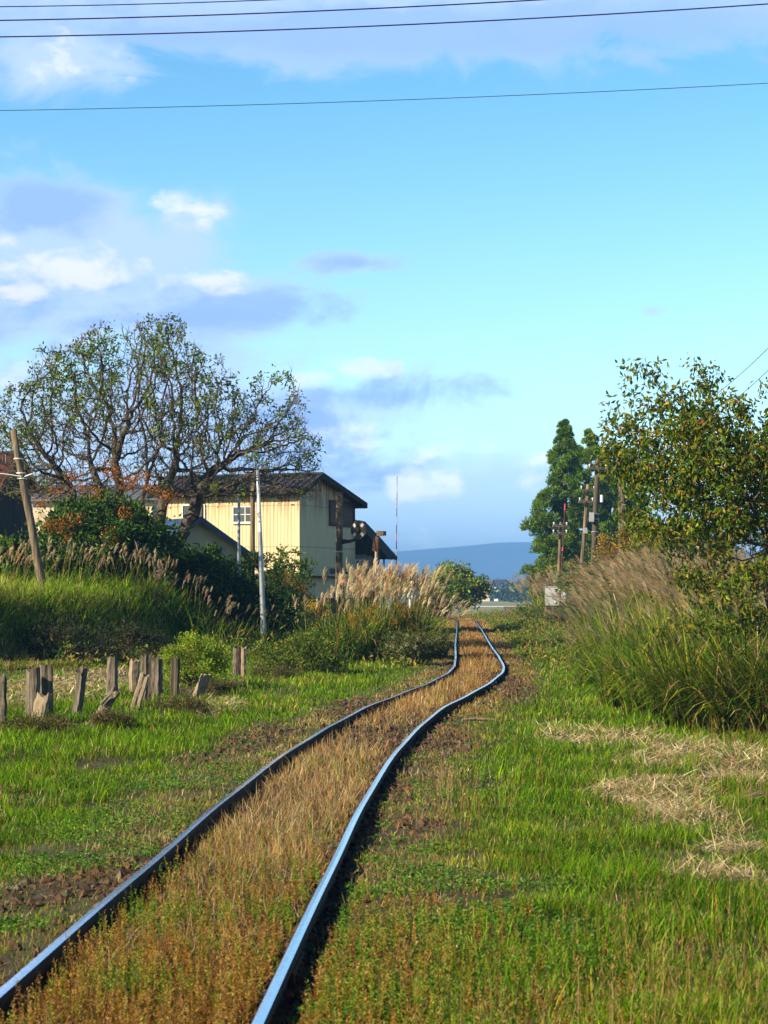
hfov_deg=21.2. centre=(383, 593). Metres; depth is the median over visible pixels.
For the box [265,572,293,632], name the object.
goldenrod
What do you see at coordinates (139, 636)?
shrub
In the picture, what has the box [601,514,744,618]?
bush
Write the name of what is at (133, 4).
power line
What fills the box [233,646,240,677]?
fence post
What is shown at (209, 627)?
silver grass
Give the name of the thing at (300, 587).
goldenrod
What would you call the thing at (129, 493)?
cream house
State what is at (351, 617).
goldenrod
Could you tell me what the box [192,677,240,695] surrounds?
weed mound
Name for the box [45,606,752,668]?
undergrowth
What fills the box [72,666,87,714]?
fence post
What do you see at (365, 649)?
silver grass
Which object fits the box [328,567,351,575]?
window
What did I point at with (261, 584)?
steel pole
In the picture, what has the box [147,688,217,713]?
weed mound
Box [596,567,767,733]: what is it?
silver grass
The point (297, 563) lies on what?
shrub
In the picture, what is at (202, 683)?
fence post
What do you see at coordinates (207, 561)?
shrub
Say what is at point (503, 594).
forest
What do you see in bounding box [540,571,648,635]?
silver grass
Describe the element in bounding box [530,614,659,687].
silver grass
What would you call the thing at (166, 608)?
silver grass
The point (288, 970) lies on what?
railway track
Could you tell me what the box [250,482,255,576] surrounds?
utility pole
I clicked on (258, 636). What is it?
silver grass
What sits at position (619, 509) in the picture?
utility pole
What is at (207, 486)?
spreading tree
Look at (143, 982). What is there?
weeds
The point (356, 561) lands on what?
window
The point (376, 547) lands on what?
lamp post
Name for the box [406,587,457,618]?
bush
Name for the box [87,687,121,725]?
fence post
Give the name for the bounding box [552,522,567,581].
utility pole
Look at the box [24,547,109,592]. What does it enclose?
silver grass
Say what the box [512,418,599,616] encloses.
cedar tree
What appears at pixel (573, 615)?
silver grass
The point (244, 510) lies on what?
window
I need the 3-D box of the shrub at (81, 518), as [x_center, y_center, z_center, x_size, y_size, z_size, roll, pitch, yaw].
[-8.154,-1.546,59.225,5.237,4.566,4.118,0,0,0]
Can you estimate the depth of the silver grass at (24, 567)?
56.83 m
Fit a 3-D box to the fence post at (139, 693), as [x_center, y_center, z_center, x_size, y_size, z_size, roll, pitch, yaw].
[-3.803,1.566,31.761,0.323,0.726,0.128,0,0,-15]
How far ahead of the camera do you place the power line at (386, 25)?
25.99 m
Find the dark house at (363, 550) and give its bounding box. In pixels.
[305,520,396,624]
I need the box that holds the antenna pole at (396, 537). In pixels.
[395,507,396,603]
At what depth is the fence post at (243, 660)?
44.37 m
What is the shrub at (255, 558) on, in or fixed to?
on the ground at (484, 607)
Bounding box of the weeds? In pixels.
[0,818,764,1023]
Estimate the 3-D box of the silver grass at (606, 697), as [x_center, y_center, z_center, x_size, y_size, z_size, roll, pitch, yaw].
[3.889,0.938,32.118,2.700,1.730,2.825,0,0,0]
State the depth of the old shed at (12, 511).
67.53 m
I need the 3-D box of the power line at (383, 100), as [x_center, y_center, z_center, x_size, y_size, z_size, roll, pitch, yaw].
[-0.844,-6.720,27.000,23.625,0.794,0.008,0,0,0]
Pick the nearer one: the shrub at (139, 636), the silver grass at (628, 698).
the silver grass at (628, 698)
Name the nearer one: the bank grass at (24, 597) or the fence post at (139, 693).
the fence post at (139, 693)
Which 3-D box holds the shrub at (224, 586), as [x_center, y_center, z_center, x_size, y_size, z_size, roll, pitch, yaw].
[-4.939,0.058,61.046,3.367,2.013,2.162,0,0,0]
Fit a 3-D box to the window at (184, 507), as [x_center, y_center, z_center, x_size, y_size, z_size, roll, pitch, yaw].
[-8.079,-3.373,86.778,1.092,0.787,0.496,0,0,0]
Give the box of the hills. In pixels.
[380,542,755,581]
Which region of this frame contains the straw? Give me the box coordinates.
[0,606,767,1023]
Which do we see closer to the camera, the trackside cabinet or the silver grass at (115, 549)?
the silver grass at (115, 549)
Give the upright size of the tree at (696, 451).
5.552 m
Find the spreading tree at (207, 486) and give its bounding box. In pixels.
[0,312,328,586]
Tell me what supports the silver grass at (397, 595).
on the ground at (484, 607)
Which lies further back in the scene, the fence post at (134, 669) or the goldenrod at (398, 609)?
the goldenrod at (398, 609)
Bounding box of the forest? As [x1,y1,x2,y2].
[379,573,691,601]
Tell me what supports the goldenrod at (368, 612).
on the ground at (484, 607)
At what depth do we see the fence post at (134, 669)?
36.49 m
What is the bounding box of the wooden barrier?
[504,607,523,616]
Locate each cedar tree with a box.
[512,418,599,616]
[547,428,630,606]
[586,462,636,599]
[626,485,671,592]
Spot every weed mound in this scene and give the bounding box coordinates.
[0,705,81,734]
[85,704,137,729]
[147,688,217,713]
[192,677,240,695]
[252,663,309,678]
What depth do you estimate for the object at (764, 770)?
18.30 m
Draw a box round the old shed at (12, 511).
[0,451,39,569]
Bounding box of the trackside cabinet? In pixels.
[545,586,566,631]
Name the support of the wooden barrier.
on the ground at (484, 607)
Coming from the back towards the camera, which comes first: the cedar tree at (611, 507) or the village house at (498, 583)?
the village house at (498, 583)
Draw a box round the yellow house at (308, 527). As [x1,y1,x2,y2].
[147,472,367,621]
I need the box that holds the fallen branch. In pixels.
[461,717,495,721]
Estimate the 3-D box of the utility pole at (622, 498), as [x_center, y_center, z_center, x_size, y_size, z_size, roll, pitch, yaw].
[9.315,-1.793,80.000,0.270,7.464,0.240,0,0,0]
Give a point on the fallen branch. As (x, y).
(473, 719)
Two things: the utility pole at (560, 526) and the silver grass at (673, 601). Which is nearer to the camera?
the silver grass at (673, 601)
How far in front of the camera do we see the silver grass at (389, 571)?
53.81 m
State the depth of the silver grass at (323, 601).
54.22 m
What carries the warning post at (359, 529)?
on the ground at (484, 607)
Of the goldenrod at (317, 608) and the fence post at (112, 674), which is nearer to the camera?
the fence post at (112, 674)
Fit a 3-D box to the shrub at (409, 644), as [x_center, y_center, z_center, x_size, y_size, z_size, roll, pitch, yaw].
[0.647,1.431,50.523,1.870,1.363,1.904,0,0,41]
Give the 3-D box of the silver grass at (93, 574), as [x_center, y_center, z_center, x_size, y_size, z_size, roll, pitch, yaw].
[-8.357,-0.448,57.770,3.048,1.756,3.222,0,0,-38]
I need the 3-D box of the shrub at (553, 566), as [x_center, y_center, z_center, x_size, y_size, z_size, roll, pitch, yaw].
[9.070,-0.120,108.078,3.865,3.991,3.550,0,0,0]
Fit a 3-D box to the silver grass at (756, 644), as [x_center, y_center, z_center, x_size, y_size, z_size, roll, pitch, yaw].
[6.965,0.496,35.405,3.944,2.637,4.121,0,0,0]
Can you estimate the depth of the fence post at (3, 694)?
27.21 m
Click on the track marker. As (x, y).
(410, 601)
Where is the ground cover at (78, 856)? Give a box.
[0,652,753,1023]
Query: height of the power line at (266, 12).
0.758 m
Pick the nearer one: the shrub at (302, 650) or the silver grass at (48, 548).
the shrub at (302, 650)
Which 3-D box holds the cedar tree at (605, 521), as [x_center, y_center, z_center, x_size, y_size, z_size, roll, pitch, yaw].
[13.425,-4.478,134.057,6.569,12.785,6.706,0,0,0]
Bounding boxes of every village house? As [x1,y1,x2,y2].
[471,579,495,600]
[494,579,511,600]
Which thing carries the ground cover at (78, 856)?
on the ground at (484, 607)
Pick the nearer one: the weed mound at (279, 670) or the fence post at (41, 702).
the fence post at (41, 702)
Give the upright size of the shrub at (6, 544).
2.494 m
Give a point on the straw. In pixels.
(656, 804)
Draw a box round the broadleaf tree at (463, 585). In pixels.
[428,558,493,617]
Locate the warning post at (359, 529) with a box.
[334,492,367,633]
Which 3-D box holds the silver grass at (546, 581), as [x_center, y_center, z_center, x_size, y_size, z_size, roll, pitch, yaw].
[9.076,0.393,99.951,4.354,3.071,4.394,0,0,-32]
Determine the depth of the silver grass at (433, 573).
53.85 m
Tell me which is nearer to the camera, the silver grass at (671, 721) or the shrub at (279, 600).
the silver grass at (671, 721)
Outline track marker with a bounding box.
[407,581,411,613]
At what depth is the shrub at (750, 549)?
61.89 m
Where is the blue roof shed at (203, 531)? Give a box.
[112,516,258,592]
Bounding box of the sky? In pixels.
[0,0,767,551]
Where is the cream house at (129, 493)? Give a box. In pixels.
[31,484,158,551]
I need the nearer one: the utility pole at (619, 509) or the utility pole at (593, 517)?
the utility pole at (619, 509)
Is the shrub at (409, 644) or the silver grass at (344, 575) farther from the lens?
the silver grass at (344, 575)
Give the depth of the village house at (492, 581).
642.73 m
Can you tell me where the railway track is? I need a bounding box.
[0,616,504,1023]
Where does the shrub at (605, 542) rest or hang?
on the ground at (484, 607)
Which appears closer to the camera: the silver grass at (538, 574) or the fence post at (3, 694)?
the fence post at (3, 694)
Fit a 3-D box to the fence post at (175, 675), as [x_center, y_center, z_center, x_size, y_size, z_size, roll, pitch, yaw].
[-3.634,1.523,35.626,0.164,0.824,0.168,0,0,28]
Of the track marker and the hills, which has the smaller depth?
the track marker
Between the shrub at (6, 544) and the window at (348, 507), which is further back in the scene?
the window at (348, 507)
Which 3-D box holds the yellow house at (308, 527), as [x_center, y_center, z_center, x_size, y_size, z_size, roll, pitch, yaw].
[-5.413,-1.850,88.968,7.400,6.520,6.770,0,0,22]
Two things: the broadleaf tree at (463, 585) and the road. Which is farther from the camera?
the road
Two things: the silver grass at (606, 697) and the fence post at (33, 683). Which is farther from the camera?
the silver grass at (606, 697)
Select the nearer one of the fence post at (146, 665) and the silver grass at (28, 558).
the fence post at (146, 665)
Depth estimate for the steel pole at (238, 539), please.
67.96 m
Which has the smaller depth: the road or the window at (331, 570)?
the window at (331, 570)
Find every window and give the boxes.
[182,504,204,518]
[232,506,249,523]
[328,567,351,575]
[329,500,354,526]
[354,560,365,573]
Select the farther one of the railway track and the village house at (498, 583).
the village house at (498, 583)
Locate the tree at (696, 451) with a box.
[579,352,767,674]
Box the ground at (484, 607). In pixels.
[0,597,767,1023]
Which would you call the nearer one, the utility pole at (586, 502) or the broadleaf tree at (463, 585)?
the utility pole at (586, 502)
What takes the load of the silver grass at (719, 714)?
on the ground at (484, 607)
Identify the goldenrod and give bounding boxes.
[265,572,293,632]
[278,569,307,636]
[290,580,316,630]
[296,595,337,634]
[333,610,369,644]
[342,601,384,638]
[389,599,425,632]
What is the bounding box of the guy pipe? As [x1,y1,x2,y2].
[558,504,565,625]
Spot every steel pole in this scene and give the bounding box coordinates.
[237,477,240,574]
[256,470,266,640]
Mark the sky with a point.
(452, 281)
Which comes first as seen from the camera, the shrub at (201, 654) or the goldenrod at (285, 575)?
the shrub at (201, 654)
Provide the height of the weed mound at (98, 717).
0.476 m
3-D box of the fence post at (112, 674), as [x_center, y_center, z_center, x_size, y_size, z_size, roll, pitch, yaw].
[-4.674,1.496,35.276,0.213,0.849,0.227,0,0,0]
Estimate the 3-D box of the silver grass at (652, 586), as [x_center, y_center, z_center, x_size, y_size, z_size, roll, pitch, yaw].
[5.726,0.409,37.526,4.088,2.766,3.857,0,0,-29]
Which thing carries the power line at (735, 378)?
attached to the utility pole at (593, 517)
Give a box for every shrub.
[0,528,37,583]
[9,611,179,665]
[14,459,195,587]
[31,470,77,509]
[158,628,235,686]
[161,541,246,600]
[162,562,272,623]
[219,577,312,644]
[231,550,296,614]
[244,628,354,674]
[267,544,317,629]
[374,624,457,665]
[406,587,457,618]
[525,554,579,609]
[539,597,600,627]
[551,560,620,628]
[588,527,659,624]
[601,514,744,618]
[639,516,766,627]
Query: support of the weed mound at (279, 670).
on the ground at (484, 607)
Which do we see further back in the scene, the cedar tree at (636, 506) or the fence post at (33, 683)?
the cedar tree at (636, 506)
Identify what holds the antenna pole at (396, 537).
on the ground at (484, 607)
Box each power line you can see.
[0,0,267,6]
[0,0,538,20]
[0,3,767,37]
[0,83,767,110]
[598,348,767,465]
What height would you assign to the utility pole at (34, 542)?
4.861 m
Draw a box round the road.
[379,606,521,606]
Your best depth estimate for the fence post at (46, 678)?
28.71 m
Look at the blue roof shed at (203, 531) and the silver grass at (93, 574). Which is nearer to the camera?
the silver grass at (93, 574)
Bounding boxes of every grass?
[0,543,42,586]
[0,561,310,670]
[0,614,542,1023]
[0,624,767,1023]
[1,546,56,587]
[2,535,102,587]
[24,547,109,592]
[51,547,128,593]
[63,543,159,604]
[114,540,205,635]
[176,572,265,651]
[223,604,290,649]
[264,584,359,653]
[290,567,409,662]
[321,558,441,661]
[335,559,410,635]
[360,563,463,656]
[364,564,432,628]
[413,593,471,657]
[509,569,571,624]
[518,587,645,662]
[522,572,574,618]
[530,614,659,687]
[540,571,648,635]
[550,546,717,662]
[551,599,701,708]
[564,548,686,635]
[564,582,743,720]
[589,543,763,671]
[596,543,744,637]
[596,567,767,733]
[639,550,767,668]
[641,580,767,737]
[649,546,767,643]
[677,547,767,663]
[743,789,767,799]
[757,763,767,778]
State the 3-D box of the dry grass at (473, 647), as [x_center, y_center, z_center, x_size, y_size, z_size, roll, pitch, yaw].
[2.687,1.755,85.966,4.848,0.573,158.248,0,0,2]
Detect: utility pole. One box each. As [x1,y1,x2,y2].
[0,429,45,593]
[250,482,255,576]
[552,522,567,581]
[575,484,593,624]
[588,459,607,565]
[618,480,620,599]
[620,466,625,542]
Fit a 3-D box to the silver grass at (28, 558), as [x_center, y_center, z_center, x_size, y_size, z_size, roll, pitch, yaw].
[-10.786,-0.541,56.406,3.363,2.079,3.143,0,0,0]
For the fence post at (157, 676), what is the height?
0.904 m
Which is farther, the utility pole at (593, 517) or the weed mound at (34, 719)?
the utility pole at (593, 517)
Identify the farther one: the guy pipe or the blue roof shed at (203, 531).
the guy pipe
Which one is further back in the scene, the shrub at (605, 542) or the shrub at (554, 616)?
the shrub at (554, 616)
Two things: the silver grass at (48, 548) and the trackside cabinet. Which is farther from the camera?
the trackside cabinet
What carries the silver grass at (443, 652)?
on the ground at (484, 607)
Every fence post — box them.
[0,674,6,725]
[25,667,40,716]
[32,692,51,719]
[40,663,53,716]
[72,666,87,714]
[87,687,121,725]
[106,656,117,694]
[128,658,139,691]
[130,672,148,709]
[140,653,151,702]
[151,655,162,699]
[170,657,179,695]
[193,673,210,697]
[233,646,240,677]
[241,646,246,675]
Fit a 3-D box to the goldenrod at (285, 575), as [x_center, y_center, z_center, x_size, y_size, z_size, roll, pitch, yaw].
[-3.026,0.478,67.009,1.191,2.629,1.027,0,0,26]
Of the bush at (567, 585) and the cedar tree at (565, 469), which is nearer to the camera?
the bush at (567, 585)
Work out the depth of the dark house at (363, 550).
90.95 m
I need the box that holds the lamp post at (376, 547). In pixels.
[372,531,385,621]
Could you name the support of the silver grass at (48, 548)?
on the ground at (484, 607)

